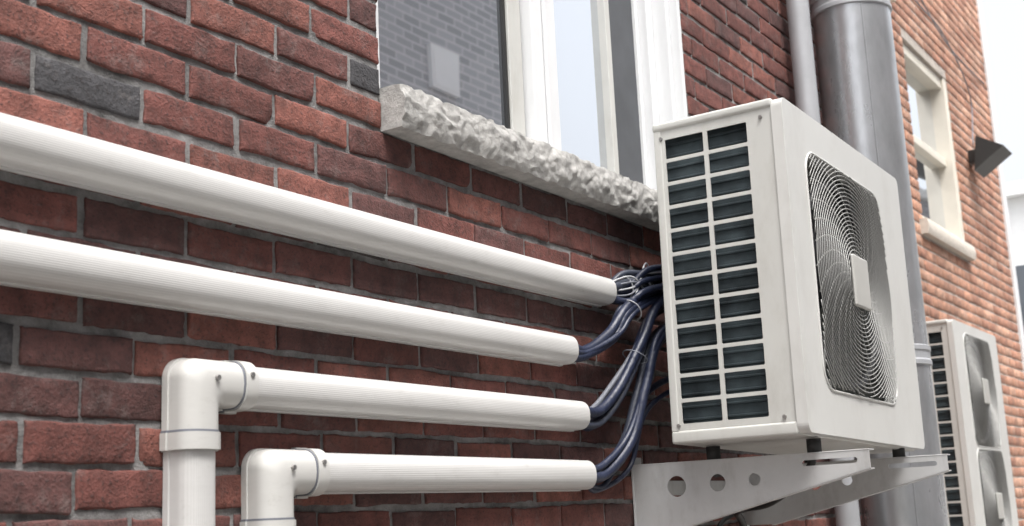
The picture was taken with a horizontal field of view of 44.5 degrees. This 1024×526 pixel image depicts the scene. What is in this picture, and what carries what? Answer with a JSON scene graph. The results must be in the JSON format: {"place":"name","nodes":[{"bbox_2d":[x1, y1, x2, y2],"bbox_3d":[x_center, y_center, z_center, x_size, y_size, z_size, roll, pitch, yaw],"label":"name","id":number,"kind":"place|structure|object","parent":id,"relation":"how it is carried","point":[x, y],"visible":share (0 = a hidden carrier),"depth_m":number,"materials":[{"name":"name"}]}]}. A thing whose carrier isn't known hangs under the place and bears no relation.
{"place":"outdoors","nodes":[
{"label":"outdoors","id":0,"kind":"place"},
{"bbox_2d":[651,0,676,123],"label":"window brickmould","id":1,"kind":"object","parent":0,"point":[663,63],"depth_m":4.05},
{"bbox_2d":[679,0,861,523],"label":"brick wall","id":2,"kind":"structure","parent":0,"point":[821,516],"depth_m":4.40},
{"bbox_2d":[668,0,687,118],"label":"window jamb","id":3,"kind":"object","parent":2,"relation":"in","point":[677,60],"depth_m":4.05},
{"bbox_2d":[631,438,950,525],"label":"wall bracket","id":4,"kind":"object","parent":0,"point":[755,481],"depth_m":3.25,"materials":[{"name":"white metal"}]},
{"bbox_2d":[652,98,924,454],"bbox_3d":[0.819,0.095,3.553,0.392,0.850,0.973,-10,-15,32],"label":"air conditioner","id":5,"kind":"object","parent":4,"relation":"on","point":[788,322],"visible":1,"depth_m":3.22,"materials":[{"name":"paint"}]},
{"bbox_2d":[891,9,932,318],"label":"brick wall","id":6,"kind":"structure","parent":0,"point":[913,167],"depth_m":8.60,"materials":[{"name":"red brick"}]},
{"bbox_2d":[902,43,940,90],"bbox_3d":[3.002,-1.469,9.434,0.170,0.087,1.028,-10,-14,32],"label":"window frame head","id":7,"kind":"object","parent":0,"point":[922,72],"depth_m":9.43},
{"bbox_2d":[898,0,945,79],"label":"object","id":8,"kind":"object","parent":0,"point":[914,46],"visible":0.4,"depth_m":9.38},
{"bbox_2d":[912,134,945,167],"bbox_3d":[3.019,-0.837,9.312,0.140,0.060,1.028,-10,-14,32],"label":"window rail","id":9,"kind":"object","parent":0,"point":[928,153],"depth_m":9.35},
{"bbox_2d":[930,78,964,240],"bbox_3d":[3.347,-0.773,9.761,0.190,1.347,0.088,-10,-14,32],"label":"window frame","id":10,"kind":"object","parent":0,"point":[948,172],"visible":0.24,"depth_m":9.70,"materials":[{"name":"white wood"}]},
{"bbox_2d":[924,236,975,324],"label":"brick wall","id":11,"kind":"structure","parent":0,"point":[943,279],"depth_m":9.01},
{"bbox_2d":[891,0,1023,525],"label":"wall bricks","id":12,"kind":"object","parent":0,"point":[980,122],"depth_m":10.00,"materials":[{"name":"brick"}]},
{"bbox_2d":[938,0,1023,520],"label":"brick wall","id":13,"kind":"structure","parent":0,"point":[973,265],"depth_m":10.19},
{"bbox_2d":[981,0,1023,182],"label":"sky","id":14,"kind":"structure","parent":0,"point":[1003,19],"materials":[{"name":"white"}]},
{"bbox_2d":[1007,196,1023,265],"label":"walls","id":15,"kind":"structure","parent":0,"point":[1015,205],"depth_m":28.85,"materials":[{"name":"plastic"}]},
{"bbox_2d":[1005,180,1023,198],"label":"roof","id":16,"kind":"structure","parent":15,"relation":"on","point":[1014,189],"depth_m":28.73,"materials":[{"name":"plastic"}]},
{"bbox_2d":[1015,265,1023,328],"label":"window","id":17,"kind":"structure","parent":15,"relation":"attached to","point":[1020,274],"depth_m":28.58,"materials":[{"name":"grey glass"}]},
{"label":"ground","id":18,"kind":"structure","parent":0,"visible":0},
{"bbox_2d":[0,0,387,525],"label":"brick wall","id":19,"kind":"structure","parent":18,"relation":"on","point":[129,514],"depth_m":2.13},
{"bbox_2d":[0,229,578,366],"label":"pipe cover","id":20,"kind":"object","parent":19,"relation":"attached to","point":[33,262],"visible":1,"depth_m":2.17,"materials":[{"name":"plastic"}]},
{"bbox_2d":[0,112,616,306],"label":"pipe cover","id":21,"kind":"object","parent":19,"relation":"attached to","point":[43,151],"visible":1,"depth_m":2.24,"materials":[{"name":"plastic"}]},
{"bbox_2d":[159,358,589,525],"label":"pipe cover","id":22,"kind":"object","parent":19,"relation":"attached to","point":[198,395],"visible":1,"depth_m":2.19,"materials":[{"name":"plastic"}]},
{"bbox_2d":[375,0,379,87],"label":"window jamb","id":23,"kind":"object","parent":19,"relation":"in","point":[377,34],"depth_m":2.74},
{"bbox_2d":[240,448,596,525],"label":"pipe cover","id":24,"kind":"object","parent":19,"relation":"attached to","point":[275,483],"visible":1,"depth_m":2.38,"materials":[{"name":"plastic"}]},
{"bbox_2d":[0,0,862,525],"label":"wall bricks","id":25,"kind":"object","parent":19,"relation":"attached to","point":[46,492],"depth_m":2.36,"materials":[{"name":"red brick"}]},
{"bbox_2d":[378,84,659,231],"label":"stone sill","id":26,"kind":"structure","parent":19,"relation":"on","point":[419,117],"depth_m":2.97,"materials":[{"name":"stone"}]},
{"bbox_2d":[519,0,561,150],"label":"window mullion","id":27,"kind":"structure","parent":26,"relation":"on","point":[535,110],"depth_m":3.42},
{"bbox_2d":[541,0,553,146],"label":"window mullion lip","id":28,"kind":"object","parent":27,"relation":"attached to","point":[547,73],"depth_m":3.43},
{"bbox_2d":[636,0,658,189],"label":"window frame","id":29,"kind":"object","parent":26,"relation":"on","point":[648,71],"depth_m":4.03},
{"bbox_2d":[379,129,718,525],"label":"brick wall","id":30,"kind":"structure","parent":19,"relation":"attached to","point":[423,506],"depth_m":2.95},
{"bbox_2d":[575,262,816,525],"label":"refrigerant lines","id":31,"kind":"object","parent":19,"relation":"attached to","point":[638,291],"visible":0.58,"depth_m":3.29,"materials":[{"name":"black rubber"}]},
{"bbox_2d":[786,0,860,525],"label":"downpipe","id":32,"kind":"object","parent":19,"relation":"attached to","point":[804,77],"visible":0.2,"depth_m":4.81,"materials":[{"name":"paint"}]},
{"bbox_2d":[809,0,948,525],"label":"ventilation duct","id":33,"kind":"object","parent":19,"relation":"attached to","point":[861,108],"visible":0.59,"depth_m":4.83,"materials":[{"name":"metal"}]},
{"bbox_3d":[-0.068,-0.979,3.583,0.035,1.529,1.560,-10,-14,32],"label":"window","id":34,"kind":"object","parent":19,"relation":"attached to","visible":0},
{"bbox_2d":[378,0,504,125],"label":"glass","id":35,"kind":"object","parent":34,"relation":"attached to","point":[447,51],"depth_m":3.14,"materials":[{"name":"grey glass"}]},
{"bbox_2d":[499,0,510,128],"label":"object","id":36,"kind":"object","parent":34,"relation":"attached to","point":[504,64],"depth_m":3.35,"materials":[{"name":"black rubber"}]},
{"bbox_2d":[504,0,525,135],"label":"sash left stile","id":37,"kind":"object","parent":34,"relation":"attached to","point":[515,71],"depth_m":3.37,"materials":[{"name":"paint"}]},
{"bbox_2d":[553,0,607,169],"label":"glass","id":38,"kind":"object","parent":34,"relation":"attached to","point":[581,110],"depth_m":3.71,"materials":[{"name":"clear glass"}]},
{"bbox_2d":[597,0,618,173],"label":"sash right meeting stile","id":39,"kind":"object","parent":34,"relation":"attached to","point":[608,88],"depth_m":3.82,"materials":[{"name":"paint"}]},
{"bbox_2d":[608,0,642,183],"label":"insect screen","id":40,"kind":"object","parent":34,"relation":"attached to","point":[625,96],"depth_m":3.95,"materials":[{"name":"grey"}]},
{"bbox_2d":[631,0,649,187],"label":"sash right stile","id":41,"kind":"object","parent":34,"relation":"attached to","point":[640,94],"depth_m":4.01,"materials":[{"name":"plastic"}]},
{"bbox_3d":[0.616,-0.103,13.270,8.099,8.500,0.250,-10,-14,32],"label":"wall","id":42,"kind":"object","parent":18,"relation":"on","visible":0},
{"bbox_2d":[919,218,975,260],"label":"stone sill","id":43,"kind":"structure","parent":42,"relation":"on","point":[940,235],"depth_m":8.93,"materials":[{"name":"stone"}]},
{"bbox_2d":[915,0,984,145],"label":"overhead wires","id":44,"kind":"object","parent":42,"relation":"attached to","point":[935,24],"visible":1,"depth_m":9.78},
{"bbox_2d":[926,319,1018,525],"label":"air conditioner","id":45,"kind":"object","parent":42,"relation":"on","point":[972,433],"visible":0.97,"depth_m":6.84,"materials":[{"name":"paint"}]},
{"bbox_2d":[968,136,1011,177],"bbox_3d":[3.829,-0.864,10.057,0.297,0.280,0.320,-10,-14,32],"label":"flood light","id":46,"kind":"object","parent":42,"relation":"attached to","point":[986,157],"visible":1,"depth_m":9.96,"materials":[{"name":"black metal"}]},
{"bbox_2d":[976,0,1023,372],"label":"corner trim","id":47,"kind":"structure","parent":42,"relation":"attached to","point":[1002,184],"depth_m":11.00,"materials":[{"name":"plastic"}]},
{"bbox_3d":[2.942,-0.837,9.370,0.030,1.350,1.180,-10,-14,32],"label":"window","id":48,"kind":"object","parent":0,"visible":0},
{"bbox_2d":[905,69,945,228],"bbox_3d":[3.025,-0.838,9.309,0.006,1.220,1.030,-10,-14,32],"label":"glass","id":49,"kind":"object","parent":48,"relation":"attached to","point":[930,192],"visible":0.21,"depth_m":9.46,"materials":[{"name":"clear glass"}]}
]}

